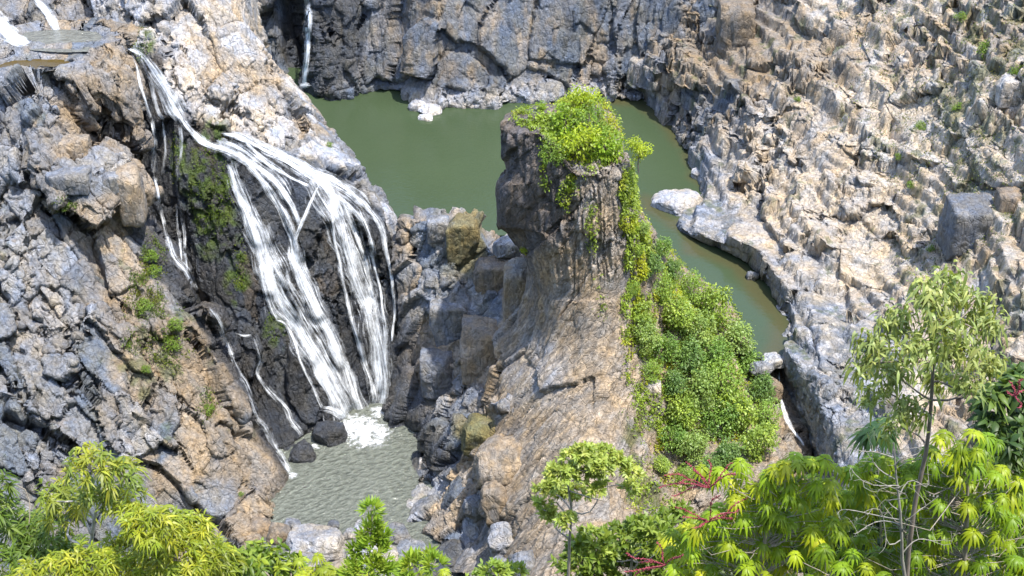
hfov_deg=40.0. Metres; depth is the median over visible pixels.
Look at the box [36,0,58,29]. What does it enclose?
waterfall
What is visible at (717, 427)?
tree
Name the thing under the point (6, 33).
waterfall
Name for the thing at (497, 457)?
boulder
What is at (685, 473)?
bush
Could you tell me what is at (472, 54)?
cliff back
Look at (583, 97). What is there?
shrub
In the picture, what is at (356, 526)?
boulder
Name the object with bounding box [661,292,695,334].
bush
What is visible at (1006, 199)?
rock block
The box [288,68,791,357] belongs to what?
water
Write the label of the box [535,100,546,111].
shrub
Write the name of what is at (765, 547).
tree
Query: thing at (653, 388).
rock block
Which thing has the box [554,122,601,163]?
shrub
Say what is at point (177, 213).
waterfall
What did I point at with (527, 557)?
boulder
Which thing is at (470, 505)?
boulder
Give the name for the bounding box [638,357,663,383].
bush
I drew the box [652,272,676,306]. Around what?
bush
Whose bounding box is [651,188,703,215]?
boulder
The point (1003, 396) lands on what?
tree
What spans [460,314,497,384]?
rock block
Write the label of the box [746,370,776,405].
tree
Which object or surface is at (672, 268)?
bush
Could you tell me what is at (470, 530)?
boulder
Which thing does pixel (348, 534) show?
boulder
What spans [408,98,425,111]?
boulder
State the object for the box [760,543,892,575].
tree
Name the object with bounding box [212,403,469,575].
water
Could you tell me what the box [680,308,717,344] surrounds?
tree
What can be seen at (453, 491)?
boulder
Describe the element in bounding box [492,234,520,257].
boulder
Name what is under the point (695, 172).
boulder
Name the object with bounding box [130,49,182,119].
waterfall
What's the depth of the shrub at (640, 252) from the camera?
218.22 m
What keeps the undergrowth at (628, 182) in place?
on the rock pinnacle
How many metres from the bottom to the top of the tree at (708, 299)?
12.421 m
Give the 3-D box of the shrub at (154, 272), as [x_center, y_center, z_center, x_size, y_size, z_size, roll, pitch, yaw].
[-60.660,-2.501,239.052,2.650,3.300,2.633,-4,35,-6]
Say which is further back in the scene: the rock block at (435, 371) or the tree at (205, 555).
the rock block at (435, 371)
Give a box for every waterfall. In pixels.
[0,18,27,44]
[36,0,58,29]
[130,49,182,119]
[151,123,191,283]
[180,119,394,445]
[219,321,316,476]
[301,0,310,87]
[779,372,803,444]
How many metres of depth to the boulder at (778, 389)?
234.24 m
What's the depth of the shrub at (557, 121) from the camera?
211.79 m
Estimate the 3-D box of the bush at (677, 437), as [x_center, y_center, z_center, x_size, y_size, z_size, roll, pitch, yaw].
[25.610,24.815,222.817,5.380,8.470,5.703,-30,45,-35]
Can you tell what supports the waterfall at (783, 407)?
on the rock pinnacle
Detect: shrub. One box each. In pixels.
[135,298,153,313]
[140,364,151,374]
[141,248,158,261]
[147,264,161,278]
[161,334,182,351]
[166,316,183,334]
[203,404,214,416]
[519,246,527,257]
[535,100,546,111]
[541,132,570,165]
[548,101,585,143]
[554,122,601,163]
[564,83,602,114]
[565,179,579,190]
[568,95,611,139]
[592,125,625,163]
[624,135,653,172]
[634,242,644,257]
[907,180,916,188]
[914,120,926,130]
[926,244,934,251]
[950,102,961,111]
[952,11,967,27]
[976,39,989,58]
[1008,65,1021,74]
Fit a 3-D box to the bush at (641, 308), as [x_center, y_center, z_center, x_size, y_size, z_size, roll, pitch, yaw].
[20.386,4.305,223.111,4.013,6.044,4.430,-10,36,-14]
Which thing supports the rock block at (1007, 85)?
on the slope
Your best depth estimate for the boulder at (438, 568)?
228.18 m
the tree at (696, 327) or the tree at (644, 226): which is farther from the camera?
the tree at (696, 327)
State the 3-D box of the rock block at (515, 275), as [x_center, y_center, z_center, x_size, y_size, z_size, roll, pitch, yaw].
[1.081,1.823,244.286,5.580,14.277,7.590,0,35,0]
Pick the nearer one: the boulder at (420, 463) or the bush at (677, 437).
the bush at (677, 437)
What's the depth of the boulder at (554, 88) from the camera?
310.81 m
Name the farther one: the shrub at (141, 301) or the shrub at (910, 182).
the shrub at (910, 182)
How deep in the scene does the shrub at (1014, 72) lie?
233.85 m
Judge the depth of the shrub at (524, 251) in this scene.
224.71 m
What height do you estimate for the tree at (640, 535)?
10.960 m
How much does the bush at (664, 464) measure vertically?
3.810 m
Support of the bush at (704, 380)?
on the rock pinnacle
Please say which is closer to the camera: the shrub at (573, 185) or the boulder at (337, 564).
the shrub at (573, 185)
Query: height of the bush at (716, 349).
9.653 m
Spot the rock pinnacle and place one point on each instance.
(557, 369)
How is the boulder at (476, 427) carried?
on the rock saddle
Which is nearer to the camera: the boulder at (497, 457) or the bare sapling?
the bare sapling
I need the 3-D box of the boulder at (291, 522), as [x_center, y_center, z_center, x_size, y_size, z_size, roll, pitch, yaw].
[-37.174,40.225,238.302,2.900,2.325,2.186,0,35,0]
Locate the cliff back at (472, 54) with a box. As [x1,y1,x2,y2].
[258,0,717,109]
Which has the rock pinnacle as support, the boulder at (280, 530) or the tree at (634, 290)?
the tree at (634, 290)
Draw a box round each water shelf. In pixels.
[0,59,69,71]
[19,29,101,51]
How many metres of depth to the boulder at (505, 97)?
310.01 m
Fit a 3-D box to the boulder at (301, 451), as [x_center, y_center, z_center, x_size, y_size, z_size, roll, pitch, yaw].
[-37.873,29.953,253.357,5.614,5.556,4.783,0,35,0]
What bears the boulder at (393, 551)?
in the water at (337, 483)
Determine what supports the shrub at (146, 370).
on the cliff at (72, 375)
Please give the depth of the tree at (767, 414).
227.91 m
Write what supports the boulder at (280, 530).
in the water at (337, 483)
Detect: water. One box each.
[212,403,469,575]
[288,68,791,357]
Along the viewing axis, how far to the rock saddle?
250.19 m
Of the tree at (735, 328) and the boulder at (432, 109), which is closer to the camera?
the tree at (735, 328)
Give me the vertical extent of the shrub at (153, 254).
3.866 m
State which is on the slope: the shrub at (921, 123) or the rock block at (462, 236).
the shrub at (921, 123)
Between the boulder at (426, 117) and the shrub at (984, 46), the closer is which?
the shrub at (984, 46)
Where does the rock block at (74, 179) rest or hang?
on the cliff at (72, 375)
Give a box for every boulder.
[243,531,263,550]
[247,513,270,535]
[266,522,290,544]
[282,550,318,570]
[284,517,300,528]
[286,523,348,562]
[288,438,316,462]
[312,420,347,446]
[326,559,346,568]
[327,520,339,528]
[343,527,356,539]
[347,544,397,572]
[354,519,373,533]
[384,522,410,544]
[396,538,428,559]
[400,558,424,575]
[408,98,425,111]
[418,103,441,115]
[418,114,432,121]
[418,457,424,469]
[421,563,446,575]
[435,538,464,575]
[441,476,464,510]
[461,413,491,456]
[462,494,484,518]
[462,519,478,539]
[473,433,521,487]
[480,480,506,527]
[487,521,513,556]
[489,555,506,575]
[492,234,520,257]
[500,92,508,102]
[508,550,534,575]
[520,77,565,103]
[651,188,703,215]
[691,167,699,179]
[746,271,758,280]
[749,361,773,376]
[762,352,784,368]
[766,377,782,403]
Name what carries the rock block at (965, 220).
on the slope
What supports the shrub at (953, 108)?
on the slope
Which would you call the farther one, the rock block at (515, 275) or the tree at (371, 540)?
the rock block at (515, 275)
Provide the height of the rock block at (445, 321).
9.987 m
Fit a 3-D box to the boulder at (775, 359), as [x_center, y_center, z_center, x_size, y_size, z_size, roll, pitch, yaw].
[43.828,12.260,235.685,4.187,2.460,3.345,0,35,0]
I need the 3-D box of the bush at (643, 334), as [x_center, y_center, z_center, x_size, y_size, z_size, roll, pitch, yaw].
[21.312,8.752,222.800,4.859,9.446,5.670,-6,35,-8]
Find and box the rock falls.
[90,0,400,451]
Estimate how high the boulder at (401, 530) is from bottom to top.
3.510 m
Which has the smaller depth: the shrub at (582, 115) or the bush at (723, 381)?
the shrub at (582, 115)
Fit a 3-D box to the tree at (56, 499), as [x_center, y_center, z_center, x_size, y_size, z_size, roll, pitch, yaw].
[-9.922,8.465,35.133,3.998,12.989,1.977,19,39,25]
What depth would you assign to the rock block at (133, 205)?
232.23 m
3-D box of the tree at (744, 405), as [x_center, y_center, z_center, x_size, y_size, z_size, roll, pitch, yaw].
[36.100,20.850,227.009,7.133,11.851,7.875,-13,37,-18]
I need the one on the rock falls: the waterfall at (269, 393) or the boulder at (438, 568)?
the waterfall at (269, 393)
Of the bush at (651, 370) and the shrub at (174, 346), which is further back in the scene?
the shrub at (174, 346)
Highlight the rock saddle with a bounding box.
[381,205,523,575]
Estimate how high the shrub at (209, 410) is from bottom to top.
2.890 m
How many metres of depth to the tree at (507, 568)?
32.38 m
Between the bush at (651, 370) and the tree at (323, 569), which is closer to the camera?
the tree at (323, 569)
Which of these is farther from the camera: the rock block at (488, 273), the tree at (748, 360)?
the rock block at (488, 273)
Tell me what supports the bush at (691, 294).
on the rock pinnacle
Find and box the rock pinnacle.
[451,102,812,575]
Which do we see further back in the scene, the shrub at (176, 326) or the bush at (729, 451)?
the shrub at (176, 326)
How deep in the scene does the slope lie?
250.81 m
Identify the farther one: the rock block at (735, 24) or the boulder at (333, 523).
the rock block at (735, 24)
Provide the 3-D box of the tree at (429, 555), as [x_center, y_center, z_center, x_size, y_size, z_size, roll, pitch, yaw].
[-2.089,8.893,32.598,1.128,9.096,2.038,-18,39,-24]
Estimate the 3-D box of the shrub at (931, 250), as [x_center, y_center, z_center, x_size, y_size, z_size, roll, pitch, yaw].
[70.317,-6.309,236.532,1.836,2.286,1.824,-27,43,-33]
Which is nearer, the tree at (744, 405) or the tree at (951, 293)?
the tree at (951, 293)
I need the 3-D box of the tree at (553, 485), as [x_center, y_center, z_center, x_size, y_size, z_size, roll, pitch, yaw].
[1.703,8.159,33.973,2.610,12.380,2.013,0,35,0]
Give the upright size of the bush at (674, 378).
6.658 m
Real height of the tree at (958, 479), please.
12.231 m
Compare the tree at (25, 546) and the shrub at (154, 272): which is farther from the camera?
the shrub at (154, 272)
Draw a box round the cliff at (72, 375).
[0,0,288,575]
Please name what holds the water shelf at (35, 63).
on the cliff at (72, 375)
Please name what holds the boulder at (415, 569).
in the water at (337, 483)
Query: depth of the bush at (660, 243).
229.24 m
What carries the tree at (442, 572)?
on the ground
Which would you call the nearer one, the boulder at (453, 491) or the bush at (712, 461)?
the bush at (712, 461)
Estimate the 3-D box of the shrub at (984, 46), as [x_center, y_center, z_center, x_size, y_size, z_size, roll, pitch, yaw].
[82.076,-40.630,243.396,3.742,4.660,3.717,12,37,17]
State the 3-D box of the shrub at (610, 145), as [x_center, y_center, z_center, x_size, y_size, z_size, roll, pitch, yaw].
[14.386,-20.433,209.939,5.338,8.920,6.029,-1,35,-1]
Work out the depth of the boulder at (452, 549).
230.14 m
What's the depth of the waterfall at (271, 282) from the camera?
253.73 m
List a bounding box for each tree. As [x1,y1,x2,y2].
[0,469,104,575]
[2,495,248,575]
[32,440,155,569]
[224,536,310,575]
[292,552,372,575]
[336,495,400,575]
[378,543,450,575]
[437,568,451,575]
[465,557,529,575]
[530,441,647,575]
[548,498,698,575]
[624,451,854,575]
[626,280,641,297]
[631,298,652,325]
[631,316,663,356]
[637,222,650,233]
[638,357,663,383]
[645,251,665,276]
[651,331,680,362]
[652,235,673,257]
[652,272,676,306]
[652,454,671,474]
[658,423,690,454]
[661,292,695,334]
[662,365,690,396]
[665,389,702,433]
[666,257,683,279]
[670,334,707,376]
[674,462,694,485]
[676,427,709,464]
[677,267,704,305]
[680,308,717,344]
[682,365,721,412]
[694,282,734,332]
[695,398,739,441]
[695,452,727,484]
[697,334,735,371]
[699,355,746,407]
[700,454,1023,575]
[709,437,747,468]
[715,316,755,354]
[718,384,758,434]
[735,345,766,380]
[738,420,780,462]
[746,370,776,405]
[751,397,783,432]
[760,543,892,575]
[835,428,1023,575]
[841,259,1011,575]
[845,417,900,570]
[963,359,1023,575]
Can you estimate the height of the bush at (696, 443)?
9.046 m
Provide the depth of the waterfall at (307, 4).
311.21 m
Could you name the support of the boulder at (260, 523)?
in the water at (337, 483)
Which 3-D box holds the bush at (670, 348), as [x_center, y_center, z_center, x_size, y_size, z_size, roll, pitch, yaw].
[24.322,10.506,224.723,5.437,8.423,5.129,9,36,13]
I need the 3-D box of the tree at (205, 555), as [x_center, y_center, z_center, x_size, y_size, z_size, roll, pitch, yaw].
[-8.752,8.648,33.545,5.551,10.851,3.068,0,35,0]
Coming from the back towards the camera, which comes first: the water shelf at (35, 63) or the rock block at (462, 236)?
the rock block at (462, 236)
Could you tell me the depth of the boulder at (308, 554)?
230.81 m
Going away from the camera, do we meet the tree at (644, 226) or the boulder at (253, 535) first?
the tree at (644, 226)
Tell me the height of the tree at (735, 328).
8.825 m
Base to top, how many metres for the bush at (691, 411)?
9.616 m
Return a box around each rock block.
[45,164,91,195]
[58,134,91,159]
[102,171,119,194]
[115,162,148,227]
[419,347,452,399]
[426,215,449,243]
[429,294,468,346]
[446,212,479,264]
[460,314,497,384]
[473,255,510,294]
[502,257,526,321]
[647,379,660,398]
[715,0,755,57]
[936,192,993,260]
[993,186,1022,213]
[994,72,1021,108]
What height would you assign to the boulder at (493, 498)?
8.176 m
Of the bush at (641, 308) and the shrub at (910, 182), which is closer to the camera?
the bush at (641, 308)
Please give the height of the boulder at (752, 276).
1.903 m
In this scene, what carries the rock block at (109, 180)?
on the cliff at (72, 375)
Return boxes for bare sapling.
[834,431,957,575]
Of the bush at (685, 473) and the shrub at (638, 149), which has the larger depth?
the bush at (685, 473)
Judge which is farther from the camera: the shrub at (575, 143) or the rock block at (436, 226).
the rock block at (436, 226)
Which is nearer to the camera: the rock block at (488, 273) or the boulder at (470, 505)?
the boulder at (470, 505)
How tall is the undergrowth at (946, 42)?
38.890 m
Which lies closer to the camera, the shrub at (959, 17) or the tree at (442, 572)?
the tree at (442, 572)
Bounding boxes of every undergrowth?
[48,197,221,423]
[130,25,286,339]
[508,94,777,515]
[824,0,1023,285]
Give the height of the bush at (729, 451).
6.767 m
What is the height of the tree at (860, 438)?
12.949 m
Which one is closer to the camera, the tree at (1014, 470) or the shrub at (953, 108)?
the tree at (1014, 470)
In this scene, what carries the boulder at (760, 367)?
on the rock pinnacle
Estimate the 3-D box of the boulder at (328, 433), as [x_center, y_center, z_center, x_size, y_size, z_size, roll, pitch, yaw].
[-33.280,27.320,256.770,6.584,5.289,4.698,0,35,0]
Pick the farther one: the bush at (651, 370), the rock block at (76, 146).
the rock block at (76, 146)
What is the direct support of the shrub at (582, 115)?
on the rock pinnacle
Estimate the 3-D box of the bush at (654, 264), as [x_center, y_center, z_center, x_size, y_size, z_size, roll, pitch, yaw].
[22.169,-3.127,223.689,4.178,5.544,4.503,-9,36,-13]
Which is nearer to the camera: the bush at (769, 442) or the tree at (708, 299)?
the bush at (769, 442)
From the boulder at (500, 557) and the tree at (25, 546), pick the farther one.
the boulder at (500, 557)
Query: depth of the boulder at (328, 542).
232.17 m
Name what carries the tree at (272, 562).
on the ground
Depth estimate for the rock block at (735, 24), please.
287.47 m
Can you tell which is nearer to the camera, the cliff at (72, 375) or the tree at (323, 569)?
the tree at (323, 569)
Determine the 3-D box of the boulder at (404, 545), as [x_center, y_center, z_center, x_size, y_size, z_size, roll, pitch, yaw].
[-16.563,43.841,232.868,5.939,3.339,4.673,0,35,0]
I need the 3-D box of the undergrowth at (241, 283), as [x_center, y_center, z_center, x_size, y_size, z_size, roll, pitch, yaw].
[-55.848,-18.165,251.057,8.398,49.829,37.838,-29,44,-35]
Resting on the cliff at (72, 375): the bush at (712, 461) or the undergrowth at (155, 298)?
the undergrowth at (155, 298)
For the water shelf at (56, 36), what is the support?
on the cliff at (72, 375)
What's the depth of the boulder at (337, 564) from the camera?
228.77 m
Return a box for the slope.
[626,0,1023,573]
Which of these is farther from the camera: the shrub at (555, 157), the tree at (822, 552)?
the shrub at (555, 157)
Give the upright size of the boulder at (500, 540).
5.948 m
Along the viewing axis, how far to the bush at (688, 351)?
224.96 m
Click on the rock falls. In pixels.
(221, 71)

